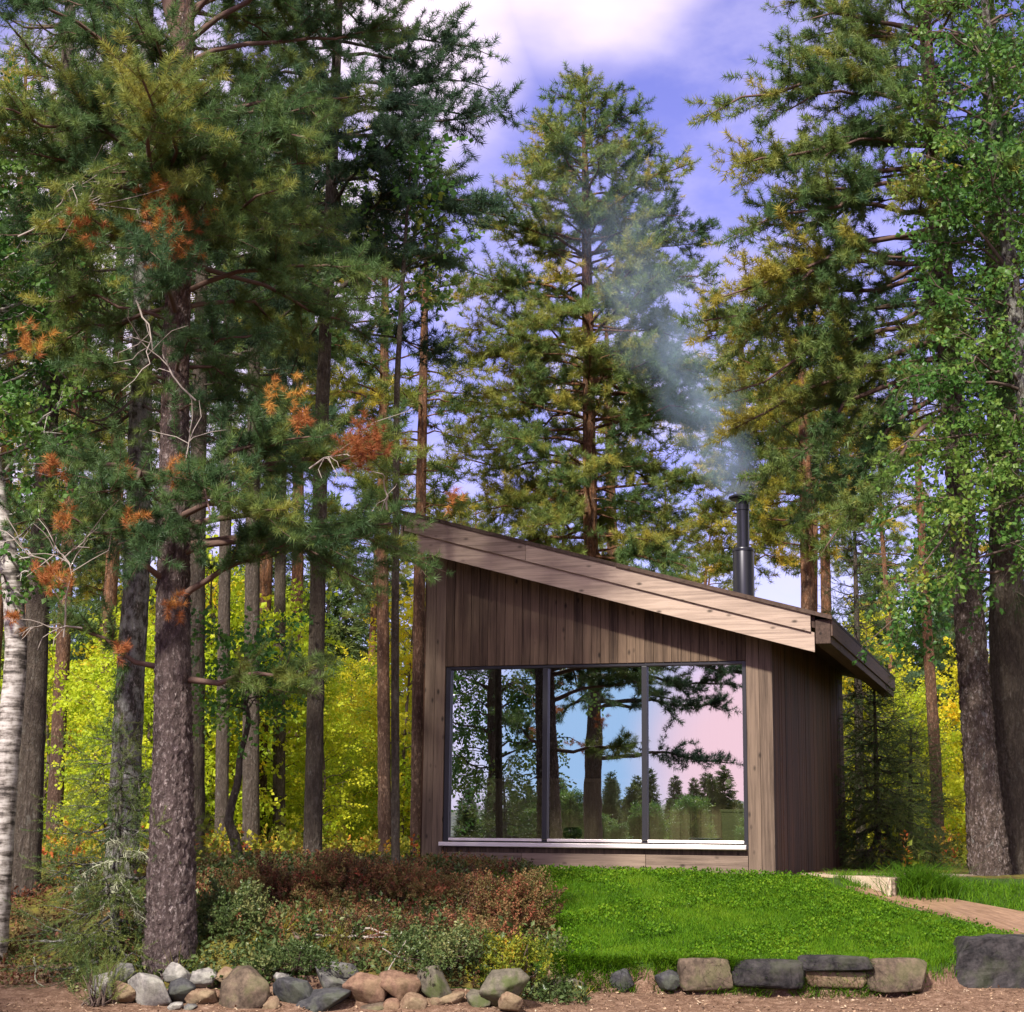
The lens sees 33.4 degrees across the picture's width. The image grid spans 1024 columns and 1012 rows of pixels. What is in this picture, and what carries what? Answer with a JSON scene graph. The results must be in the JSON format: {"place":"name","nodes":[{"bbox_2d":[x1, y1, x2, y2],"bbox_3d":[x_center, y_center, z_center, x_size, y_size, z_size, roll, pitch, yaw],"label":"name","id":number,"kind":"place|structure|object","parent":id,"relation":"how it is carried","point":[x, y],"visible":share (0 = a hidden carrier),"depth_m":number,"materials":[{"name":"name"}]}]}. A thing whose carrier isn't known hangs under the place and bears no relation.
{"place":"outdoors","nodes":[
{"label":"outdoors","id":0,"kind":"place"},
{"bbox_2d":[166,843,590,998],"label":"dry grass","id":1,"kind":"structure","parent":0,"point":[337,924],"depth_m":12.48,"materials":[{"name":"brown plant"}]},
{"bbox_2d":[0,845,1023,1011],"bbox_3d":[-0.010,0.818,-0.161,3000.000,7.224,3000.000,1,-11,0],"label":"ground","id":2,"kind":"structure","parent":0,"point":[64,995],"depth_m":12.21,"materials":[{"name":"soil"}]},
{"bbox_2d":[0,622,95,829],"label":"young birch","id":3,"kind":"object","parent":2,"relation":"on","point":[48,737],"visible":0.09,"depth_m":37.64,"materials":[{"name":"green plant"}]},
{"bbox_2d":[0,22,123,670],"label":"background pine","id":4,"kind":"object","parent":2,"relation":"on","point":[17,56],"visible":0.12,"depth_m":33.36,"materials":[{"name":"green plant"}]},
{"bbox_2d":[0,258,127,611],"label":"background pine","id":5,"kind":"object","parent":2,"relation":"on","point":[107,438],"visible":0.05,"depth_m":41.09,"materials":[{"name":"green plant"}]},
{"bbox_2d":[0,61,133,962],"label":"birch tree","id":6,"kind":"object","parent":2,"relation":"on","point":[13,577],"visible":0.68,"depth_m":13.50,"materials":[{"name":"green plant"}]},
{"bbox_2d":[0,46,166,843],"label":"background pine","id":7,"kind":"object","parent":2,"relation":"on","point":[62,654],"visible":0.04,"depth_m":31.06,"materials":[{"name":"orange plant"}]},
{"bbox_2d":[48,539,123,704],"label":"spruce","id":8,"kind":"object","parent":2,"relation":"on","point":[84,639],"visible":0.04,"depth_m":76.07,"materials":[{"name":"green plant"}]},
{"bbox_2d":[44,603,152,842],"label":"young birch","id":9,"kind":"object","parent":2,"relation":"on","point":[76,696],"visible":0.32,"depth_m":28.74,"materials":[{"name":"yellow plant"}]},
{"bbox_2d":[60,938,136,1006],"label":"spruce seedling","id":10,"kind":"object","parent":2,"relation":"on","point":[92,1000],"visible":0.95,"depth_m":11.64,"materials":[{"name":"green plant"}]},
{"bbox_2d":[0,0,203,896],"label":"spruce tree","id":11,"kind":"object","parent":2,"relation":"on","point":[31,771],"visible":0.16,"depth_m":14.96,"materials":[{"name":"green plant"}]},
{"bbox_2d":[51,387,160,798],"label":"background pine","id":12,"kind":"object","parent":2,"relation":"on","point":[97,576],"visible":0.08,"depth_m":46.27,"materials":[{"name":"green plant"}]},
{"bbox_2d":[64,700,152,841],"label":"young birch","id":13,"kind":"object","parent":2,"relation":"on","point":[94,732],"visible":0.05,"depth_m":27.75,"materials":[{"name":"yellow plant"}]},
{"bbox_2d":[66,561,156,822],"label":"young birch","id":14,"kind":"object","parent":2,"relation":"on","point":[119,598],"visible":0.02,"depth_m":34.36,"materials":[{"name":"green plant"}]},
{"bbox_2d":[21,44,213,829],"bbox_3d":[-7.699,-1.764,33.256,4.518,16.558,4.753,3,-11,-12],"label":"background pine","id":15,"kind":"object","parent":2,"relation":"on","point":[111,586],"visible":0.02,"depth_m":32.83,"materials":[{"name":"green plant"}]},
{"bbox_2d":[0,696,237,996],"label":"young spruce","id":16,"kind":"object","parent":2,"relation":"on","point":[110,892],"visible":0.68,"depth_m":12.46,"materials":[{"name":"green plant"}]},
{"bbox_2d":[0,857,249,987],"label":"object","id":17,"kind":"object","parent":2,"relation":"on","point":[10,978],"visible":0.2,"depth_m":13.60,"materials":[{"name":"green plant"}]},
{"bbox_2d":[9,0,281,885],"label":"spruce tree","id":18,"kind":"object","parent":2,"relation":"on","point":[134,624],"visible":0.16,"depth_m":15.35,"materials":[{"name":"green plant"}]},
{"bbox_2d":[128,972,171,1005],"bbox_3d":[-2.478,3.311,11.697,0.324,0.239,0.255,1,-11,0],"label":"boulder","id":19,"kind":"object","parent":2,"relation":"on","point":[150,989],"visible":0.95,"depth_m":11.61,"materials":[{"name":"stone"}]},
{"bbox_2d":[73,601,234,848],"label":"young birch","id":20,"kind":"object","parent":2,"relation":"on","point":[148,681],"visible":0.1,"depth_m":27.08,"materials":[{"name":"yellow plant"}]},
{"bbox_2d":[87,591,244,830],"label":"young birch","id":21,"kind":"object","parent":2,"relation":"on","point":[210,802],"visible":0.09,"depth_m":26.95,"materials":[{"name":"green plant"}]},
{"bbox_2d":[168,977,195,1002],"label":"boulder","id":22,"kind":"object","parent":2,"relation":"on","point":[180,989],"visible":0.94,"depth_m":11.65,"materials":[{"name":"stone"}]},
{"bbox_2d":[184,988,217,1003],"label":"boulder","id":23,"kind":"object","parent":2,"relation":"on","point":[206,995],"visible":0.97,"depth_m":11.63,"materials":[{"name":"beige stone"}]},
{"bbox_2d":[79,109,323,848],"bbox_3d":[-3.503,-0.332,18.759,2.850,8.649,2.814,1,-11,0],"label":"pine tree","id":24,"kind":"object","parent":2,"relation":"on","point":[198,598],"visible":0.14,"depth_m":18.61,"materials":[{"name":"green plant"}]},
{"bbox_2d":[107,508,308,842],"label":"young birch","id":25,"kind":"object","parent":2,"relation":"on","point":[234,612],"visible":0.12,"depth_m":27.48,"materials":[{"name":"yellow plant"}]},
{"bbox_2d":[124,180,315,851],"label":"pine tree","id":26,"kind":"object","parent":2,"relation":"on","point":[222,777],"visible":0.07,"depth_m":26.04,"materials":[{"name":"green plant"}]},
{"bbox_2d":[144,534,301,841],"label":"young birch","id":27,"kind":"object","parent":2,"relation":"on","point":[214,584],"visible":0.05,"depth_m":28.41,"materials":[{"name":"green plant"}]},
{"bbox_2d":[0,0,469,982],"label":"pine tree","id":28,"kind":"object","parent":2,"relation":"on","point":[178,146],"visible":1,"depth_m":12.53,"materials":[{"name":"green plant"}]},
{"bbox_2d":[196,873,288,933],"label":"leafy bush","id":29,"kind":"object","parent":2,"relation":"on","point":[230,906],"visible":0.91,"depth_m":12.56,"materials":[{"name":"green plant"}]},
{"bbox_2d":[218,965,269,1008],"bbox_3d":[-1.832,3.318,11.645,0.276,0.348,0.374,9,-14,-36],"label":"boulder","id":30,"kind":"object","parent":2,"relation":"on","point":[245,987],"visible":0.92,"depth_m":11.56,"materials":[{"name":"brown stone"}]},
{"bbox_2d":[127,159,362,853],"bbox_3d":[-3.714,-0.200,23.645,3.311,10.232,2.915,-5,-12,27],"label":"pine tree","id":31,"kind":"object","parent":2,"relation":"on","point":[250,802],"visible":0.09,"depth_m":23.09,"materials":[{"name":"green plant"}]},
{"bbox_2d":[190,600,325,858],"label":"crooked sapling","id":32,"kind":"object","parent":2,"relation":"on","point":[230,826],"visible":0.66,"depth_m":16.38,"materials":[{"name":"green plant"}]},
{"bbox_2d":[201,854,330,907],"bbox_3d":[-1.965,3.074,13.945,1.104,0.450,1.153,1,-11,0],"label":"heather bush","id":33,"kind":"object","parent":2,"relation":"on","point":[268,876],"visible":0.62,"depth_m":13.65,"materials":[{"name":"brown plant"}]},
{"bbox_2d":[190,73,384,844],"bbox_3d":[-4.238,-1.072,30.326,3.907,14.167,4.277,-2,-12,15],"label":"background pine","id":34,"kind":"object","parent":2,"relation":"on","point":[266,571],"visible":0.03,"depth_m":29.91,"materials":[{"name":"green plant"}]},
{"bbox_2d":[210,177,367,850],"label":"pine tree","id":35,"kind":"object","parent":2,"relation":"on","point":[280,604],"visible":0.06,"depth_m":29.18,"materials":[{"name":"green plant"}]},
{"bbox_2d":[205,566,376,848],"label":"young birch","id":36,"kind":"object","parent":2,"relation":"on","point":[288,788],"visible":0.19,"depth_m":29.54,"materials":[{"name":"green plant"}]},
{"bbox_2d":[272,976,313,1003],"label":"boulder","id":37,"kind":"object","parent":2,"relation":"on","point":[290,989],"visible":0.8,"depth_m":11.62,"materials":[{"name":"stone"}]},
{"bbox_2d":[229,587,359,842],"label":"young birch","id":38,"kind":"object","parent":2,"relation":"on","point":[293,753],"visible":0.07,"depth_m":31.95,"materials":[{"name":"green plant"}]},
{"bbox_2d":[241,933,357,974],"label":"leafy bush","id":39,"kind":"object","parent":2,"relation":"on","point":[308,952],"visible":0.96,"depth_m":11.94,"materials":[{"name":"green plant"}]},
{"bbox_2d":[191,75,416,836],"bbox_3d":[-4.783,-1.408,37.078,4.741,17.375,4.987,-5,-12,27],"label":"background pine","id":40,"kind":"object","parent":2,"relation":"on","point":[297,572],"visible":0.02,"depth_m":37.24,"materials":[{"name":"green plant"}]},
{"bbox_2d":[64,847,566,995],"bbox_3d":[-1.418,3.377,14.294,3.689,1.008,4.836,1,-11,0],"label":"heather","id":41,"kind":"object","parent":2,"relation":"on","point":[358,913],"visible":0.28,"depth_m":13.26,"materials":[{"name":"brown plant"}]},
{"bbox_2d":[266,489,376,819],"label":"spruce","id":42,"kind":"object","parent":2,"relation":"on","point":[341,632],"visible":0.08,"depth_m":66.50,"materials":[{"name":"green plant"}]},
{"bbox_2d":[268,653,377,848],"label":"young birch","id":43,"kind":"object","parent":2,"relation":"on","point":[334,747],"visible":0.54,"depth_m":29.03,"materials":[{"name":"yellow plant"}]},
{"bbox_2d":[296,987,350,1011],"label":"boulder","id":44,"kind":"object","parent":2,"relation":"on","point":[323,999],"visible":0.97,"depth_m":11.50,"materials":[{"name":"stone"}]},
{"bbox_2d":[63,848,591,1005],"bbox_3d":[-1.333,3.399,14.255,3.795,1.042,4.873,1,-11,0],"label":"lingonberry","id":45,"kind":"object","parent":2,"relation":"on","point":[537,989],"visible":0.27,"depth_m":12.39,"materials":[{"name":"green plant"}]},
{"bbox_2d":[269,843,411,898],"bbox_3d":[-1.366,3.022,14.123,1.232,0.472,1.189,1,-11,0],"label":"heather bush","id":46,"kind":"object","parent":2,"relation":"on","point":[335,869],"visible":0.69,"depth_m":13.82,"materials":[{"name":"brown plant"}]},
{"bbox_2d":[169,0,527,857],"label":"pine tree","id":47,"kind":"object","parent":2,"relation":"on","point":[407,122],"visible":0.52,"depth_m":17.02,"materials":[{"name":"green plant"}]},
{"bbox_2d":[294,729,406,845],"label":"young birch","id":48,"kind":"object","parent":2,"relation":"on","point":[346,776],"visible":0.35,"depth_m":30.84,"materials":[{"name":"green plant"}]},
{"bbox_2d":[324,667,377,841],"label":"young birch","id":49,"kind":"object","parent":2,"relation":"on","point":[358,703],"visible":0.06,"depth_m":39.79,"materials":[{"name":"green plant"}]},
{"bbox_2d":[342,972,387,1003],"bbox_3d":[-0.994,3.308,11.703,0.337,0.222,0.257,1,-11,0],"label":"boulder","id":50,"kind":"object","parent":2,"relation":"on","point":[367,988],"visible":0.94,"depth_m":11.62,"materials":[{"name":"stone"}]},
{"bbox_2d":[308,398,438,686],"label":"background pine","id":51,"kind":"object","parent":2,"relation":"on","point":[368,548],"visible":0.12,"depth_m":60.15,"materials":[{"name":"green plant"}]},
{"bbox_2d":[337,632,411,836],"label":"young birch","id":52,"kind":"object","parent":2,"relation":"on","point":[372,671],"visible":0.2,"depth_m":34.44,"materials":[{"name":"green plant"}]},
{"bbox_2d":[330,561,425,847],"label":"young birch","id":53,"kind":"object","parent":2,"relation":"on","point":[404,725],"visible":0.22,"depth_m":32.39,"materials":[{"name":"yellow plant"}]},
{"bbox_2d":[350,733,410,848],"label":"young birch","id":54,"kind":"object","parent":2,"relation":"on","point":[407,782],"visible":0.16,"depth_m":31.73,"materials":[{"name":"green plant"}]},
{"bbox_2d":[278,187,496,855],"bbox_3d":[-1.978,0.147,24.473,2.563,9.929,2.924,10,-15,-41],"label":"pine tree","id":55,"kind":"object","parent":2,"relation":"on","point":[384,765],"visible":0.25,"depth_m":24.31,"materials":[{"name":"green plant"}]},
{"bbox_2d":[326,856,453,903],"bbox_3d":[-0.900,3.054,13.925,1.068,0.392,1.006,6,-12,-26],"label":"heather bush","id":56,"kind":"object","parent":2,"relation":"on","point":[409,881],"visible":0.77,"depth_m":13.79,"materials":[{"name":"brown plant"}]},
{"bbox_2d":[303,130,485,865],"bbox_3d":[-1.001,-0.117,15.944,1.440,7.337,1.653,-7,-14,36],"label":"pine tree","id":57,"kind":"object","parent":2,"relation":"on","point":[412,156],"visible":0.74,"depth_m":16.21,"materials":[{"name":"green plant"}]},
{"bbox_2d":[379,969,421,1000],"bbox_3d":[-0.774,3.286,11.703,0.314,0.203,0.262,1,-11,0],"label":"boulder","id":58,"kind":"object","parent":2,"relation":"on","point":[398,985],"visible":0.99,"depth_m":11.63,"materials":[{"name":"stone"}]},
{"bbox_2d":[349,213,497,856],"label":"pine tree","id":59,"kind":"object","parent":2,"relation":"on","point":[419,405],"visible":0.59,"depth_m":21.94,"materials":[{"name":"green plant"}]},
{"bbox_2d":[417,965,451,997],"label":"boulder","id":60,"kind":"object","parent":2,"relation":"on","point":[434,983],"visible":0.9,"depth_m":11.66,"materials":[{"name":"stone"}]},
{"bbox_2d":[376,917,507,977],"bbox_3d":[-0.575,3.117,12.164,0.856,0.389,0.931,-8,-14,38],"label":"leafy bush","id":61,"kind":"object","parent":2,"relation":"on","point":[439,950],"visible":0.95,"depth_m":12.01,"materials":[{"name":"green plant"}]},
{"bbox_2d":[420,871,505,907],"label":"heather bush","id":62,"kind":"object","parent":2,"relation":"on","point":[458,883],"visible":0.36,"depth_m":13.88,"materials":[{"name":"brown plant"}]},
{"bbox_2d":[479,968,529,1006],"bbox_3d":[-0.037,3.308,11.702,0.310,0.275,0.302,-3,-12,18],"label":"boulder","id":63,"kind":"object","parent":2,"relation":"on","point":[497,983],"visible":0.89,"depth_m":11.63,"materials":[{"name":"stone"}]},
{"bbox_2d":[42,815,967,881],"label":"undergrowth","id":64,"kind":"object","parent":2,"relation":"on","point":[296,843],"visible":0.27,"depth_m":19.56,"materials":[{"name":"green plant"}]},
{"bbox_2d":[452,865,567,932],"bbox_3d":[-0.103,3.077,13.366,0.929,0.537,0.916,-7,-14,36],"label":"heather bush","id":65,"kind":"object","parent":2,"relation":"on","point":[513,899],"visible":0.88,"depth_m":13.26,"materials":[{"name":"brown plant"}]},
{"bbox_2d":[0,974,1023,1011],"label":"leaf litter","id":66,"kind":"object","parent":2,"relation":"on","point":[934,988],"visible":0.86,"depth_m":11.96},
{"bbox_2d":[464,923,565,984],"bbox_3d":[-0.007,3.194,12.182,0.713,0.445,0.717,-3,-12,17],"label":"leafy bush","id":67,"kind":"object","parent":2,"relation":"on","point":[511,951],"visible":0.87,"depth_m":12.13,"materials":[{"name":"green plant"}]},
{"bbox_2d":[427,59,741,578],"bbox_3d":[1.189,-0.866,27.900,5.264,13.258,4.991,1,-11,0],"label":"pine tree","id":68,"kind":"object","parent":2,"relation":"on","point":[577,491],"visible":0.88,"depth_m":27.59,"materials":[{"name":"green plant"}]},
{"bbox_2d":[532,309,686,555],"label":"pine tree","id":69,"kind":"object","parent":2,"relation":"on","point":[613,323],"visible":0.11,"depth_m":33.84,"materials":[{"name":"green plant"}]},
{"bbox_2d":[400,494,894,875],"bbox_3d":[1.795,2.193,18.920,4.272,4.162,6.037,-3,-12,18],"label":"cabin","id":70,"kind":"object","parent":2,"relation":"on","point":[582,709],"visible":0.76,"depth_m":16.50,"materials":[{"name":"brown wood"}]},
{"bbox_2d":[438,661,748,849],"bbox_3d":[0.758,2.392,16.403,3.025,1.747,0.175,-3,-12,18],"label":"window","id":71,"kind":"structure","parent":70,"relation":"in","point":[573,755],"depth_m":16.40,"materials":[{"name":"glass"}]},
{"bbox_2d":[636,462,713,583],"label":"background pine","id":72,"kind":"object","parent":2,"relation":"on","point":[670,499],"visible":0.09,"depth_m":66.77,"materials":[{"name":"green plant"}]},
{"bbox_2d":[677,957,732,991],"bbox_3d":[1.410,3.428,12.491,0.404,0.249,0.195,1,-11,0],"label":"edging stone","id":73,"kind":"object","parent":2,"relation":"on","point":[692,973],"visible":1,"depth_m":12.41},
{"bbox_2d":[674,509,761,591],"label":"background pine","id":74,"kind":"object","parent":2,"relation":"on","point":[686,577],"visible":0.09,"depth_m":63.64,"materials":[{"name":"green plant"}]},
{"bbox_2d":[665,309,819,587],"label":"pine tree","id":75,"kind":"object","parent":2,"relation":"on","point":[717,502],"visible":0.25,"depth_m":38.57,"materials":[{"name":"green plant"}]},
{"bbox_2d":[483,863,1023,998],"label":"lawn grass","id":76,"kind":"structure","parent":2,"relation":"on","point":[701,890],"depth_m":13.66,"materials":[{"name":"plant"}]},
{"bbox_2d":[731,959,805,988],"bbox_3d":[1.851,3.421,12.498,0.582,0.215,0.320,1,-11,0],"label":"edging stone","id":77,"kind":"object","parent":2,"relation":"on","point":[778,973],"visible":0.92,"depth_m":12.37,"materials":[{"name":"stone"}]},
{"bbox_2d":[697,251,915,610],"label":"pine tree","id":78,"kind":"object","parent":2,"relation":"on","point":[802,531],"visible":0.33,"depth_m":25.40,"materials":[{"name":"green plant"}]},
{"bbox_2d":[755,324,877,611],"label":"background pine","id":79,"kind":"object","parent":2,"relation":"on","point":[816,529],"visible":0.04,"depth_m":43.67,"materials":[{"name":"green plant"}]},
{"bbox_2d":[738,320,926,614],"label":"pine tree","id":80,"kind":"object","parent":2,"relation":"on","point":[825,603],"visible":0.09,"depth_m":30.29,"materials":[{"name":"green plant"}]},
{"bbox_2d":[805,971,866,988],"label":"edging stone","id":81,"kind":"object","parent":2,"relation":"on","point":[833,976],"visible":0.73,"depth_m":12.40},
{"bbox_2d":[798,954,873,970],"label":"edging stone","id":82,"kind":"object","parent":81,"relation":"on","point":[826,962],"visible":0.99,"depth_m":12.38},
{"bbox_2d":[668,0,1023,875],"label":"pine tree","id":83,"kind":"object","parent":2,"relation":"on","point":[856,28],"visible":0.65,"depth_m":17.57,"materials":[{"name":"green plant"}]},
{"bbox_2d":[815,490,934,852],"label":"spruce tree","id":84,"kind":"object","parent":2,"relation":"on","point":[856,627],"visible":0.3,"depth_m":25.09,"materials":[{"name":"green plant"}]},
{"bbox_2d":[843,534,915,704],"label":"spruce","id":85,"kind":"object","parent":2,"relation":"on","point":[877,577],"visible":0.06,"depth_m":80.95,"materials":[{"name":"green plant"}]},
{"bbox_2d":[818,423,942,776],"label":"background pine","id":86,"kind":"object","parent":2,"relation":"on","point":[893,537],"visible":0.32,"depth_m":61.22,"materials":[{"name":"green plant"}]},
{"bbox_2d":[796,870,977,895],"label":"deck","id":87,"kind":"structure","parent":2,"relation":"on","point":[867,879],"depth_m":14.98,"materials":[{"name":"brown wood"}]},
{"bbox_2d":[865,957,926,992],"bbox_3d":[2.799,3.428,12.501,0.452,0.246,0.225,1,-11,0],"label":"edging stone","id":88,"kind":"object","parent":2,"relation":"on","point":[908,974],"visible":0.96,"depth_m":12.40,"materials":[{"name":"stone"}]},
{"bbox_2d":[841,595,951,845],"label":"young birch","id":89,"kind":"object","parent":2,"relation":"on","point":[879,651],"visible":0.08,"depth_m":39.76,"materials":[{"name":"green plant"}]},
{"bbox_2d":[834,644,964,869],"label":"young spruce","id":90,"kind":"object","parent":2,"relation":"on","point":[877,817],"visible":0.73,"depth_m":20.07,"materials":[{"name":"green plant"}]},
{"bbox_2d":[849,713,967,867],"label":"young spruce","id":91,"kind":"object","parent":2,"relation":"on","point":[911,731],"visible":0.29,"depth_m":21.64,"materials":[{"name":"green plant"}]},
{"bbox_2d":[843,378,986,852],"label":"pine tree","id":92,"kind":"object","parent":2,"relation":"on","point":[930,688],"visible":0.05,"depth_m":31.92,"materials":[{"name":"green plant"}]},
{"bbox_2d":[869,668,964,847],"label":"young birch","id":93,"kind":"object","parent":2,"relation":"on","point":[947,748],"visible":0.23,"depth_m":36.99,"materials":[{"name":"green plant"}]},
{"bbox_2d":[856,856,985,901],"bbox_3d":[3.588,3.235,14.822,1.218,0.474,1.256,-3,-12,20],"label":"grass tuft","id":94,"kind":"object","parent":2,"relation":"on","point":[921,882],"visible":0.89,"depth_m":14.72,"materials":[{"name":"plant"}]},
{"bbox_2d":[846,886,1023,933],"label":"path","id":95,"kind":"structure","parent":2,"relation":"on","point":[1001,918],"depth_m":14.16,"materials":[{"name":"brown wood"}]},
{"bbox_2d":[882,486,988,846],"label":"spruce","id":96,"kind":"object","parent":2,"relation":"on","point":[940,657],"visible":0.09,"depth_m":67.71,"materials":[{"name":"green plant"}]},
{"bbox_2d":[905,636,966,854],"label":"young birch","id":97,"kind":"object","parent":2,"relation":"on","point":[955,711],"visible":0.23,"depth_m":39.78,"materials":[{"name":"yellow plant"}]},
{"bbox_2d":[852,0,1023,671],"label":"birch tree","id":98,"kind":"object","parent":2,"relation":"on","point":[1008,218],"visible":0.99,"depth_m":16.32,"materials":[{"name":"green plant"}]},
{"bbox_2d":[865,0,1023,874],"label":"tree","id":99,"kind":"object","parent":2,"relation":"on","point":[1006,651],"visible":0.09,"depth_m":18.09,"materials":[{"name":"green plant"}]},
{"bbox_2d":[901,566,988,850],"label":"background pine","id":100,"kind":"object","parent":2,"relation":"on","point":[940,637],"visible":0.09,"depth_m":59.52,"materials":[{"name":"green plant"}]},
{"bbox_2d":[953,933,1023,988],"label":"stone slab","id":101,"kind":"structure","parent":2,"relation":"on","point":[989,960],"depth_m":12.74,"materials":[{"name":"stone"}]},
{"bbox_2d":[0,0,1023,691],"label":"sky","id":102,"kind":"structure","parent":0,"point":[670,51],"materials":[{"name":"blue"}]},
{"bbox_2d":[823,868,1023,910],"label":"verge grass","id":103,"kind":"structure","parent":0,"point":[992,893],"depth_m":14.98,"materials":[{"name":"plant"}]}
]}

